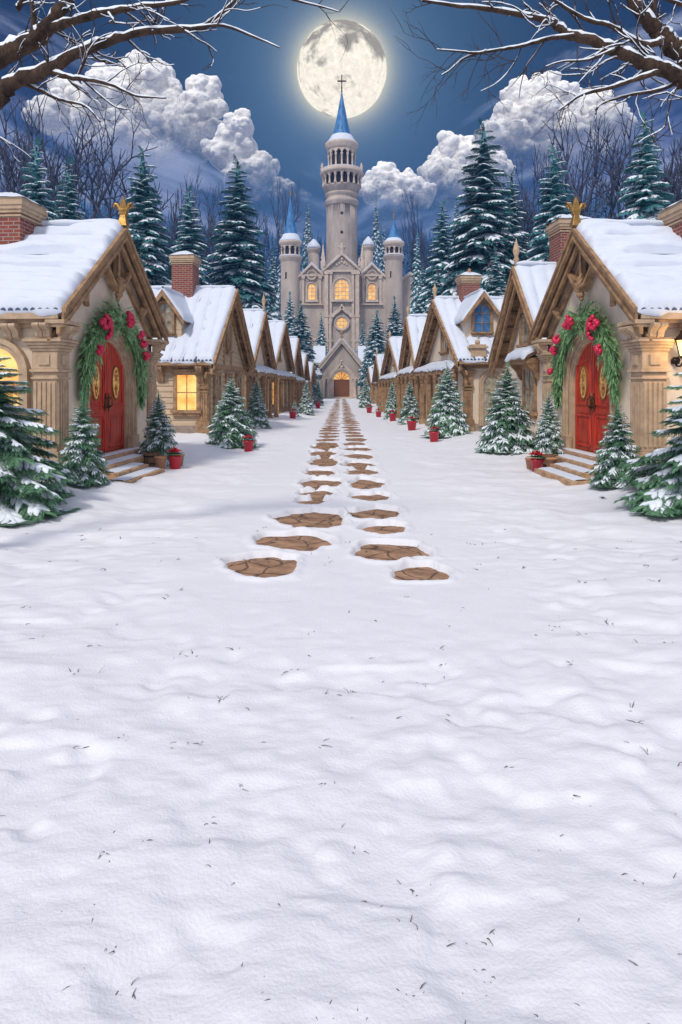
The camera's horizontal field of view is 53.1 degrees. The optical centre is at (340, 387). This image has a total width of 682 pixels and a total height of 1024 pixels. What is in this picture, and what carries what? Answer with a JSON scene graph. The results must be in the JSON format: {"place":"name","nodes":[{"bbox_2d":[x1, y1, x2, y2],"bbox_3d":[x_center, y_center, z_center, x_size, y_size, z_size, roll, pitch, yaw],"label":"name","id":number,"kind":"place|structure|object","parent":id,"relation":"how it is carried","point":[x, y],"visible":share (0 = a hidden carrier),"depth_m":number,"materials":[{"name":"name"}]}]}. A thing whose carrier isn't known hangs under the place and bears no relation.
{"place":"outdoors","nodes":[
{"label":"outdoors","id":0,"kind":"place"},
{"bbox_2d":[22,49,214,153],"bbox_3d":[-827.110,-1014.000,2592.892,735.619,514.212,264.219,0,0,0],"label":"cloud","id":1,"kind":"structure","parent":0,"point":[168,85],"depth_m":2536.19,"materials":[{"name":"white"}]},
{"bbox_2d":[161,74,228,137],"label":"cloud","id":2,"kind":"structure","parent":0,"point":[201,100],"depth_m":2445.65,"materials":[{"name":"white"}]},
{"bbox_2d":[200,108,279,183],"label":"cloud","id":3,"kind":"structure","parent":0,"point":[231,138],"depth_m":2360.43,"materials":[{"name":"white"}]},
{"bbox_2d":[0,398,681,1023],"bbox_3d":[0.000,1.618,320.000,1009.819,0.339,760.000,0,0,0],"label":"snow ground","id":4,"kind":"structure","parent":0,"point":[420,794],"depth_m":3.26,"materials":[{"name":"snow"}]},
{"bbox_2d":[18,137,60,219],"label":"spruce tree","id":5,"kind":"object","parent":4,"relation":"on","point":[38,193],"visible":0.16,"depth_m":35.86,"materials":[{"name":"green plant"}]},
{"bbox_2d":[0,357,79,525],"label":"fir tree","id":6,"kind":"object","parent":4,"relation":"on","point":[26,496],"visible":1,"depth_m":8.99,"materials":[{"name":"green plant"}]},
{"bbox_2d":[0,102,84,210],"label":"bare tree","id":7,"kind":"object","parent":4,"relation":"on","point":[16,131],"visible":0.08,"depth_m":63.25,"materials":[{"name":"brown plant"}]},
{"bbox_2d":[0,90,100,217],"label":"bare tree","id":8,"kind":"object","parent":4,"relation":"on","point":[8,168],"visible":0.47,"depth_m":50.84,"materials":[{"name":"brown plant"}]},
{"bbox_2d":[54,156,87,219],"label":"spruce tree","id":9,"kind":"object","parent":4,"relation":"on","point":[68,210],"visible":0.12,"depth_m":45.85,"materials":[{"name":"green plant"}]},
{"bbox_2d":[0,192,168,482],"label":"cottage","id":10,"kind":"structure","parent":4,"relation":"on","point":[60,279],"depth_m":13.16,"materials":[{"name":"paint"}]},
{"bbox_2d":[0,338,30,434],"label":"window","id":11,"kind":"structure","parent":10,"relation":"in","point":[19,361],"depth_m":11.66,"materials":[{"name":"glass"}]},
{"bbox_2d":[90,342,109,452],"bbox_3d":[-4.876,0.190,13.660,0.175,2.300,0.974,0,0,4],"label":"door","id":12,"kind":"structure","parent":10,"relation":"in","point":[98,399],"depth_m":13.91,"materials":[{"name":"red wood"}]},
{"bbox_2d":[76,294,150,410],"bbox_3d":[-4.562,-0.657,14.116,0.394,2.466,3.731,0,0,4],"label":"garland","id":13,"kind":"object","parent":10,"relation":"attached to","point":[93,347],"depth_m":13.69},
{"bbox_2d":[107,342,123,451],"bbox_3d":[-4.836,0.190,14.648,0.179,2.300,0.974,0,0,0],"label":"door","id":14,"kind":"structure","parent":10,"relation":"in","point":[115,379],"depth_m":14.60,"materials":[{"name":"red wood"}]},
{"bbox_2d":[57,390,114,487],"bbox_3d":[-4.199,0.823,11.137,1.026,1.566,1.045,0,0,42],"label":"fir tree","id":15,"kind":"object","parent":4,"relation":"on","point":[85,464],"visible":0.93,"depth_m":11.01,"materials":[{"name":"green plant"}]},
{"bbox_2d":[15,87,173,222],"bbox_3d":[-19.000,-10.715,53.655,13.162,25.549,6.071,0,0,6],"label":"bare tree","id":16,"kind":"object","parent":4,"relation":"on","point":[96,204],"visible":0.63,"depth_m":54.01,"materials":[{"name":"brown plant"}]},
{"bbox_2d":[126,145,175,285],"bbox_3d":[-13.032,-6.821,45.019,6.692,18.318,6.864,0,0,-23],"label":"spruce tree","id":17,"kind":"object","parent":4,"relation":"on","point":[145,228],"visible":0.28,"depth_m":44.54,"materials":[{"name":"green plant"}]},
{"bbox_2d":[143,452,159,466],"bbox_3d":[-3.970,1.533,14.300,0.344,0.330,0.344,0,0,0],"label":"wooden tub","id":18,"kind":"object","parent":4,"relation":"on","point":[149,458],"visible":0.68,"depth_m":14.16,"materials":[{"name":"brown wood"}]},
{"bbox_2d":[136,389,177,465],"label":"fir tree","id":19,"kind":"object","parent":4,"relation":"on","point":[160,432],"visible":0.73,"depth_m":14.64,"materials":[{"name":"green plant"}]},
{"bbox_2d":[166,447,182,468],"bbox_3d":[-3.408,1.464,13.994,0.439,0.482,0.450,0,0,0],"label":"flower pot","id":20,"kind":"object","parent":4,"relation":"on","point":[174,460],"visible":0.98,"depth_m":13.91,"materials":[{"name":"red ceramic"}]},
{"bbox_2d":[0,0,348,161],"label":"bare tree","id":21,"kind":"object","parent":4,"relation":"on","point":[23,44],"visible":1,"depth_m":6.13,"materials":[{"name":"brown plant"}]},
{"bbox_2d":[156,166,216,280],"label":"bare tree","id":22,"kind":"object","parent":4,"relation":"on","point":[175,225],"visible":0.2,"depth_m":81.85,"materials":[{"name":"brown plant"}]},
{"bbox_2d":[168,185,212,284],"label":"spruce tree","id":23,"kind":"object","parent":4,"relation":"on","point":[191,240],"visible":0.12,"depth_m":61.68,"materials":[{"name":"green plant"}]},
{"bbox_2d":[151,251,255,433],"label":"cottage","id":24,"kind":"structure","parent":4,"relation":"on","point":[207,353],"depth_m":23.48,"materials":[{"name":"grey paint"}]},
{"bbox_2d":[170,369,201,415],"bbox_3d":[-5.143,0.180,22.716,1.050,1.556,0.160,0,0,4],"label":"window","id":25,"kind":"structure","parent":24,"relation":"in","point":[186,398],"depth_m":22.74,"materials":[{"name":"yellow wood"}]},
{"bbox_2d":[213,371,222,419],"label":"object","id":26,"kind":"structure","parent":24,"relation":"in","point":[217,376],"depth_m":23.97,"materials":[{"name":"brown wood"}]},
{"bbox_2d":[225,321,233,354],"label":"gable wall","id":27,"kind":"structure","parent":24,"relation":"in","point":[228,337],"depth_m":25.71,"materials":[{"name":"brown wood"}]},
{"bbox_2d":[170,185,266,283],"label":"bare tree","id":28,"kind":"object","parent":4,"relation":"on","point":[212,250],"visible":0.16,"depth_m":92.37,"materials":[{"name":"brown plant"}]},
{"bbox_2d":[205,375,258,447],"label":"fir tree","id":29,"kind":"object","parent":4,"relation":"on","point":[230,427],"visible":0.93,"depth_m":19.02,"materials":[{"name":"green plant"}]},
{"bbox_2d":[204,155,278,319],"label":"spruce tree","id":30,"kind":"object","parent":4,"relation":"on","point":[239,263],"visible":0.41,"depth_m":66.99,"materials":[{"name":"green plant"}]},
{"bbox_2d":[246,376,270,427],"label":"fir tree","id":31,"kind":"object","parent":4,"relation":"on","point":[257,409],"visible":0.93,"depth_m":26.51,"materials":[{"name":"green plant"}]},
{"bbox_2d":[243,293,278,417],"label":"cottage","id":32,"kind":"structure","parent":4,"relation":"on","point":[257,324],"depth_m":32.82,"materials":[{"name":"paint"}]},
{"bbox_2d":[227,557,296,577],"bbox_3d":[-0.779,1.820,6.557,1.034,0.160,1.367,0,0,0],"label":"flagstone","id":33,"kind":"object","parent":4,"relation":"on","point":[264,568],"visible":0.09,"depth_m":6.60,"materials":[{"name":"stone"}]},
{"bbox_2d":[265,249,281,319],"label":"spruce tree","id":34,"kind":"object","parent":4,"relation":"on","point":[273,311],"visible":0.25,"depth_m":89.71,"materials":[{"name":"green plant"}]},
{"bbox_2d":[255,174,302,311],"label":"bare tree","id":35,"kind":"object","parent":4,"relation":"on","point":[278,235],"visible":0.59,"depth_m":163.07,"materials":[{"name":"brown plant"}]},
{"bbox_2d":[268,320,296,413],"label":"cottage","id":36,"kind":"structure","parent":4,"relation":"on","point":[282,348],"depth_m":43.02,"materials":[{"name":"paint"}]},
{"bbox_2d":[283,291,296,335],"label":"spruce tree","id":37,"kind":"object","parent":4,"relation":"on","point":[289,318],"visible":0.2,"depth_m":104.71,"materials":[{"name":"green plant"}]},
{"bbox_2d":[256,535,331,550],"bbox_3d":[-0.537,1.820,7.540,1.246,0.159,1.278,0,0,0],"label":"flagstone","id":38,"kind":"object","parent":4,"relation":"on","point":[304,543],"visible":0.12,"depth_m":7.66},
{"bbox_2d":[289,336,304,407],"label":"cottage","id":39,"kind":"structure","parent":4,"relation":"on","point":[296,354],"depth_m":52.64,"materials":[{"name":"paint"}]},
{"bbox_2d":[299,352,309,403],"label":"cottage","id":40,"kind":"structure","parent":4,"relation":"on","point":[305,366],"depth_m":60.83,"materials":[{"name":"paint"}]},
{"bbox_2d":[298,380,313,414],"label":"fir tree","id":41,"kind":"object","parent":4,"relation":"on","point":[305,407],"visible":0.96,"depth_m":41.30,"materials":[{"name":"green plant"}]},
{"bbox_2d":[291,300,322,398],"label":"spruce tree","id":42,"kind":"object","parent":4,"relation":"on","point":[301,333],"visible":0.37,"depth_m":97.51,"materials":[{"name":"green plant"}]},
{"bbox_2d":[306,361,315,401],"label":"cottage","id":43,"kind":"structure","parent":4,"relation":"on","point":[312,374],"depth_m":69.88,"materials":[{"name":"paint"}]},
{"bbox_2d":[272,512,358,527],"bbox_3d":[-0.434,1.821,8.865,1.386,0.159,2.007,0,0,0],"label":"flagstone","id":44,"kind":"object","parent":4,"relation":"on","point":[319,520],"visible":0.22,"depth_m":8.93,"materials":[{"name":"stone"}]},
{"bbox_2d":[316,312,328,354],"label":"spruce tree","id":45,"kind":"object","parent":4,"relation":"on","point":[321,339],"visible":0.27,"depth_m":116.79,"materials":[{"name":"green plant"}]},
{"bbox_2d":[301,480,352,489],"bbox_3d":[-0.354,1.821,12.197,1.147,0.157,2.058,0,0,0],"label":"flagstone","id":46,"kind":"object","parent":4,"relation":"on","point":[315,484],"visible":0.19,"depth_m":12.38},
{"bbox_2d":[310,457,347,465],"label":"flagstone","id":47,"kind":"object","parent":4,"relation":"on","point":[324,461],"visible":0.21,"depth_m":15.86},
{"bbox_2d":[313,330,367,398],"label":"gatehouse","id":48,"kind":"object","parent":4,"relation":"on","point":[338,365],"visible":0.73,"depth_m":106.00,"materials":[{"name":"stone"}]},
{"bbox_2d":[334,380,348,396],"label":"door","id":49,"kind":"structure","parent":48,"relation":"in","point":[341,387],"depth_m":106.30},
{"bbox_2d":[279,75,414,354],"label":"castle","id":50,"kind":"structure","parent":4,"relation":"on","point":[343,292],"depth_m":123.80,"materials":[{"name":"stone"}]},
{"bbox_2d":[305,282,317,301],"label":"window","id":51,"kind":"structure","parent":50,"relation":"in","point":[311,288],"depth_m":123.55,"materials":[{"name":"yellow"}]},
{"bbox_2d":[334,315,348,330],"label":"round window","id":52,"kind":"structure","parent":50,"relation":"in","point":[341,322],"depth_m":121.75,"materials":[{"name":"yellow"}]},
{"bbox_2d":[331,277,352,301],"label":"window","id":53,"kind":"structure","parent":50,"relation":"in","point":[341,286],"depth_m":121.84,"materials":[{"name":"yellow"}]},
{"bbox_2d":[365,282,377,301],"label":"window","id":54,"kind":"structure","parent":50,"relation":"in","point":[371,288],"depth_m":123.55,"materials":[{"name":"yellow"}]},
{"bbox_2d":[358,375,371,407],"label":"fir tree","id":55,"kind":"object","parent":4,"relation":"on","point":[365,400],"visible":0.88,"depth_m":57.80,"materials":[{"name":"green plant"}]},
{"bbox_2d":[351,480,383,488],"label":"flagstone","id":56,"kind":"object","parent":4,"relation":"on","point":[363,484],"visible":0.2,"depth_m":12.26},
{"bbox_2d":[352,494,388,500],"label":"flagstone","id":57,"kind":"object","parent":4,"relation":"on","point":[377,497],"visible":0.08,"depth_m":10.81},
{"bbox_2d":[366,366,376,403],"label":"cottage","id":58,"kind":"structure","parent":4,"relation":"on","point":[373,392],"depth_m":66.46,"materials":[{"name":"paint"}]},
{"bbox_2d":[357,310,387,398],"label":"spruce tree","id":59,"kind":"object","parent":4,"relation":"on","point":[376,342],"visible":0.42,"depth_m":97.28,"materials":[{"name":"green plant"}]},
{"bbox_2d":[349,509,399,518],"bbox_3d":[0.451,1.821,9.276,1.068,0.158,1.617,0,0,0],"label":"flagstone","id":60,"kind":"object","parent":4,"relation":"on","point":[379,514],"visible":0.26,"depth_m":9.36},
{"bbox_2d":[372,350,383,405],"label":"cottage","id":61,"kind":"structure","parent":4,"relation":"on","point":[378,362],"depth_m":56.17,"materials":[{"name":"paint"}]},
{"bbox_2d":[362,526,404,533],"bbox_3d":[0.505,1.821,8.193,0.890,0.158,1.107,0,0,0],"label":"flagstone","id":62,"kind":"object","parent":4,"relation":"on","point":[385,529],"visible":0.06,"depth_m":8.37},
{"bbox_2d":[384,380,396,418],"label":"fir tree","id":63,"kind":"object","parent":4,"relation":"on","point":[391,403],"visible":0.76,"depth_m":36.68,"materials":[{"name":"green plant"}]},
{"bbox_2d":[378,330,404,412],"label":"cottage","id":64,"kind":"structure","parent":4,"relation":"on","point":[389,370],"depth_m":42.99,"materials":[{"name":"paint"}]},
{"bbox_2d":[354,544,428,559],"bbox_3d":[0.521,1.821,7.138,1.138,0.159,1.324,0,0,0],"label":"flagstone","id":65,"kind":"object","parent":4,"relation":"on","point":[385,552],"visible":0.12,"depth_m":7.20,"materials":[{"name":"stone"}]},
{"bbox_2d":[385,296,403,348],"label":"spruce tree","id":66,"kind":"object","parent":4,"relation":"on","point":[395,328],"visible":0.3,"depth_m":104.64,"materials":[{"name":"green plant"}]},
{"bbox_2d":[397,379,419,423],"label":"fir tree","id":67,"kind":"object","parent":4,"relation":"on","point":[408,409],"visible":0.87,"depth_m":30.79,"materials":[{"name":"green plant"}]},
{"bbox_2d":[396,306,426,417],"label":"cottage","id":68,"kind":"structure","parent":4,"relation":"on","point":[414,324],"depth_m":34.21,"materials":[{"name":"paint"}]},
{"bbox_2d":[409,233,420,313],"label":"spruce tree","id":69,"kind":"object","parent":4,"relation":"on","point":[415,280],"visible":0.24,"depth_m":94.78,"materials":[{"name":"green plant"}]},
{"bbox_2d":[399,187,432,290],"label":"bare tree","id":70,"kind":"object","parent":4,"relation":"on","point":[423,250],"visible":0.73,"depth_m":159.43,"materials":[{"name":"brown plant"}]},
{"bbox_2d":[413,263,427,313],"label":"spruce tree","id":71,"kind":"object","parent":4,"relation":"on","point":[418,306],"visible":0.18,"depth_m":83.73,"materials":[{"name":"green plant"}]},
{"bbox_2d":[394,567,448,579],"bbox_3d":[0.755,1.820,6.301,0.845,0.159,0.931,0,0,0],"label":"flagstone","id":72,"kind":"object","parent":4,"relation":"on","point":[422,573],"visible":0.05,"depth_m":6.35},
{"bbox_2d":[417,201,453,313],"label":"spruce tree","id":73,"kind":"object","parent":4,"relation":"on","point":[440,258],"visible":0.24,"depth_m":74.59,"materials":[{"name":"green plant"}]},
{"bbox_2d":[421,363,470,437],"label":"fir tree","id":74,"kind":"object","parent":4,"relation":"on","point":[446,419],"visible":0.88,"depth_m":22.50,"materials":[{"name":"green plant"}]},
{"bbox_2d":[413,268,506,431],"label":"cottage","id":75,"kind":"structure","parent":4,"relation":"on","point":[458,333],"depth_m":24.89,"materials":[{"name":"paint"}]},
{"bbox_2d":[438,327,448,355],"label":"gable wall","id":76,"kind":"structure","parent":75,"relation":"in","point":[444,350],"depth_m":27.42,"materials":[{"name":"brown wood"}]},
{"bbox_2d":[479,371,501,425],"bbox_3d":[5.295,0.380,24.008,0.900,1.940,0.104,0,0,-5],"label":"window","id":77,"kind":"structure","parent":75,"relation":"in","point":[487,384],"depth_m":24.01,"materials":[{"name":"stone"}]},
{"bbox_2d":[434,117,530,295],"bbox_3d":[10.773,-9.027,51.861,10.343,23.006,9.976,0,0,1],"label":"spruce tree","id":78,"kind":"object","parent":4,"relation":"on","point":[480,233],"visible":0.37,"depth_m":51.15,"materials":[{"name":"green plant"}]},
{"bbox_2d":[484,246,507,295],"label":"spruce tree","id":79,"kind":"object","parent":4,"relation":"on","point":[496,285],"visible":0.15,"depth_m":43.85,"materials":[{"name":"green plant"}]},
{"bbox_2d":[475,362,536,453],"bbox_3d":[4.109,0.494,16.763,1.773,2.252,1.741,0,0,19],"label":"fir tree","id":80,"kind":"object","parent":4,"relation":"on","point":[506,430],"visible":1,"depth_m":16.50,"materials":[{"name":"green plant"}]},
{"bbox_2d":[502,167,533,261],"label":"spruce tree","id":81,"kind":"object","parent":4,"relation":"on","point":[514,219],"visible":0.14,"depth_m":61.63,"materials":[{"name":"green plant"}]},
{"bbox_2d":[500,155,548,257],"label":"bare tree","id":82,"kind":"object","parent":4,"relation":"on","point":[531,214],"visible":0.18,"depth_m":77.87,"materials":[{"name":"brown plant"}]},
{"bbox_2d":[389,0,681,158],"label":"bare tree","id":83,"kind":"object","parent":4,"relation":"on","point":[666,39],"visible":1,"depth_m":6.13,"materials":[{"name":"brown plant"}]},
{"bbox_2d":[527,450,544,471],"bbox_3d":[3.986,1.518,13.996,0.427,0.500,0.455,0,0,0],"label":"flower pot","id":84,"kind":"object","parent":4,"relation":"on","point":[536,461],"visible":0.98,"depth_m":13.92,"materials":[{"name":"red ceramic"}]},
{"bbox_2d":[488,214,590,439],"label":"cottage","id":85,"kind":"structure","parent":4,"relation":"on","point":[527,285],"depth_m":19.31,"materials":[{"name":"paint"}]},
{"bbox_2d":[516,308,530,347],"bbox_3d":[5.280,-1.702,19.718,0.160,1.225,0.920,0,0,-4],"label":"window","id":86,"kind":"structure","parent":85,"relation":"in","point":[524,332],"depth_m":19.79,"materials":[{"name":"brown wood"}]},
{"bbox_2d":[521,364,537,419],"bbox_3d":[5.306,0.080,19.369,0.160,1.617,1.170,0,0,-4],"label":"window","id":87,"kind":"structure","parent":85,"relation":"in","point":[529,383],"depth_m":19.35,"materials":[{"name":"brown wood"}]},
{"bbox_2d":[532,388,564,458],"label":"fir tree","id":88,"kind":"object","parent":4,"relation":"on","point":[549,440],"visible":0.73,"depth_m":14.72,"materials":[{"name":"green plant"}]},
{"bbox_2d":[522,145,576,261],"bbox_3d":[15.027,-7.396,47.998,6.959,19.540,7.139,0,0,27],"label":"spruce tree","id":89,"kind":"object","parent":4,"relation":"on","point":[555,197],"visible":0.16,"depth_m":47.69,"materials":[{"name":"green plant"}]},
{"bbox_2d":[530,113,615,217],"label":"bare tree","id":90,"kind":"object","parent":4,"relation":"on","point":[579,193],"visible":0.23,"depth_m":66.74,"materials":[{"name":"brown plant"}]},
{"bbox_2d":[530,197,681,485],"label":"cottage","id":91,"kind":"structure","parent":4,"relation":"on","point":[626,274],"depth_m":13.15,"materials":[{"name":"paint"}]},
{"bbox_2d":[575,343,592,451],"bbox_3d":[5.193,0.190,14.638,0.178,2.300,0.975,0,0,0],"label":"door","id":92,"kind":"structure","parent":91,"relation":"in","point":[584,369],"depth_m":14.57,"materials":[{"name":"red wood"}]},
{"bbox_2d":[547,295,624,410],"bbox_3d":[4.917,-0.657,14.114,0.394,2.466,3.731,0,0,-3],"label":"garland","id":93,"kind":"object","parent":91,"relation":"attached to","point":[586,319],"depth_m":13.63},
{"bbox_2d":[589,342,609,453],"bbox_3d":[5.221,0.190,13.650,0.175,2.300,0.974,0,0,-3],"label":"door","id":94,"kind":"structure","parent":91,"relation":"in","point":[600,406],"depth_m":13.86,"materials":[{"name":"red wood"}]},
{"bbox_2d":[671,327,681,366],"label":"wall lantern","id":95,"kind":"object","parent":91,"relation":"attached to","point":[677,360],"depth_m":11.46,"materials":[{"name":"black metal"}]},
{"bbox_2d":[542,95,681,219],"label":"bare tree","id":96,"kind":"object","parent":4,"relation":"on","point":[613,178],"visible":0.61,"depth_m":52.06,"materials":[{"name":"brown plant"}]},
{"bbox_2d":[586,400,642,488],"bbox_3d":[4.444,0.881,10.907,1.026,1.434,1.045,0,0,-7],"label":"fir tree","id":97,"kind":"object","parent":4,"relation":"on","point":[618,448],"visible":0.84,"depth_m":10.77,"materials":[{"name":"green plant"}]},
{"bbox_2d":[603,371,681,516],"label":"fir tree","id":98,"kind":"object","parent":4,"relation":"on","point":[659,493],"visible":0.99,"depth_m":9.16,"materials":[{"name":"green plant"}]},
{"bbox_2d":[615,111,675,219],"bbox_3d":[15.966,-6.199,35.993,6.096,16.998,6.321,0,0,-33],"label":"spruce tree","id":99,"kind":"object","parent":4,"relation":"on","point":[645,202],"visible":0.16,"depth_m":35.71,"materials":[{"name":"green plant"}]},
{"bbox_2d":[613,136,681,219],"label":"bare tree","id":100,"kind":"object","parent":4,"relation":"on","point":[674,175],"visible":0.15,"depth_m":47.90,"materials":[{"name":"brown plant"}]},
{"bbox_2d":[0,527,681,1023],"bbox_3d":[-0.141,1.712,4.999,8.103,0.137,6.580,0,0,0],"label":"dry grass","id":101,"kind":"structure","parent":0,"point":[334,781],"depth_m":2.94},
{"bbox_2d":[0,0,681,248],"label":"sky","id":102,"kind":"structure","parent":0,"point":[259,77],"materials":[{"name":"blue"}]},
{"bbox_2d":[297,20,386,117],"bbox_3d":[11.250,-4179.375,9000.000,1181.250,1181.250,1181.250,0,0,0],"label":"moon","id":103,"kind":"object","parent":102,"relation":"in","point":[324,63],"visible":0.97,"depth_m":8580.75,"materials":[{"name":"white"}]},
{"bbox_2d":[358,161,436,204],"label":"cloud","id":104,"kind":"structure","parent":0,"point":[389,179],"depth_m":2351.02,"materials":[{"name":"white"}]},
{"bbox_2d":[417,130,515,194],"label":"cloud","id":105,"kind":"structure","parent":0,"point":[447,160],"depth_m":2442.53,"materials":[{"name":"white"}]},
{"bbox_2d":[477,70,637,157],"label":"cloud","id":106,"kind":"structure","parent":0,"point":[520,119],"depth_m":2541.03,"materials":[{"name":"white"}]},
{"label":"hills","id":107,"kind":"structure","parent":0,"visible":0},
{"bbox_2d":[301,203,312,269],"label":"spruce tree","id":108,"kind":"object","parent":107,"relation":"on","point":[307,235],"visible":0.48,"depth_m":214.25,"materials":[{"name":"green plant"}]},
{"bbox_2d":[11,185,681,313],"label":"forest","id":109,"kind":"object","parent":107,"relation":"on","point":[103,211],"visible":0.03,"depth_m":238.22,"materials":[{"name":"plant"}]},
{"bbox_2d":[371,200,380,266],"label":"spruce tree","id":110,"kind":"object","parent":107,"relation":"on","point":[376,232],"visible":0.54,"depth_m":214.29,"materials":[{"name":"green plant"}]},
{"bbox_2d":[379,219,385,273],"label":"spruce tree","id":111,"kind":"object","parent":107,"relation":"on","point":[382,264],"visible":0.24,"depth_m":189.68,"materials":[{"name":"green plant"}]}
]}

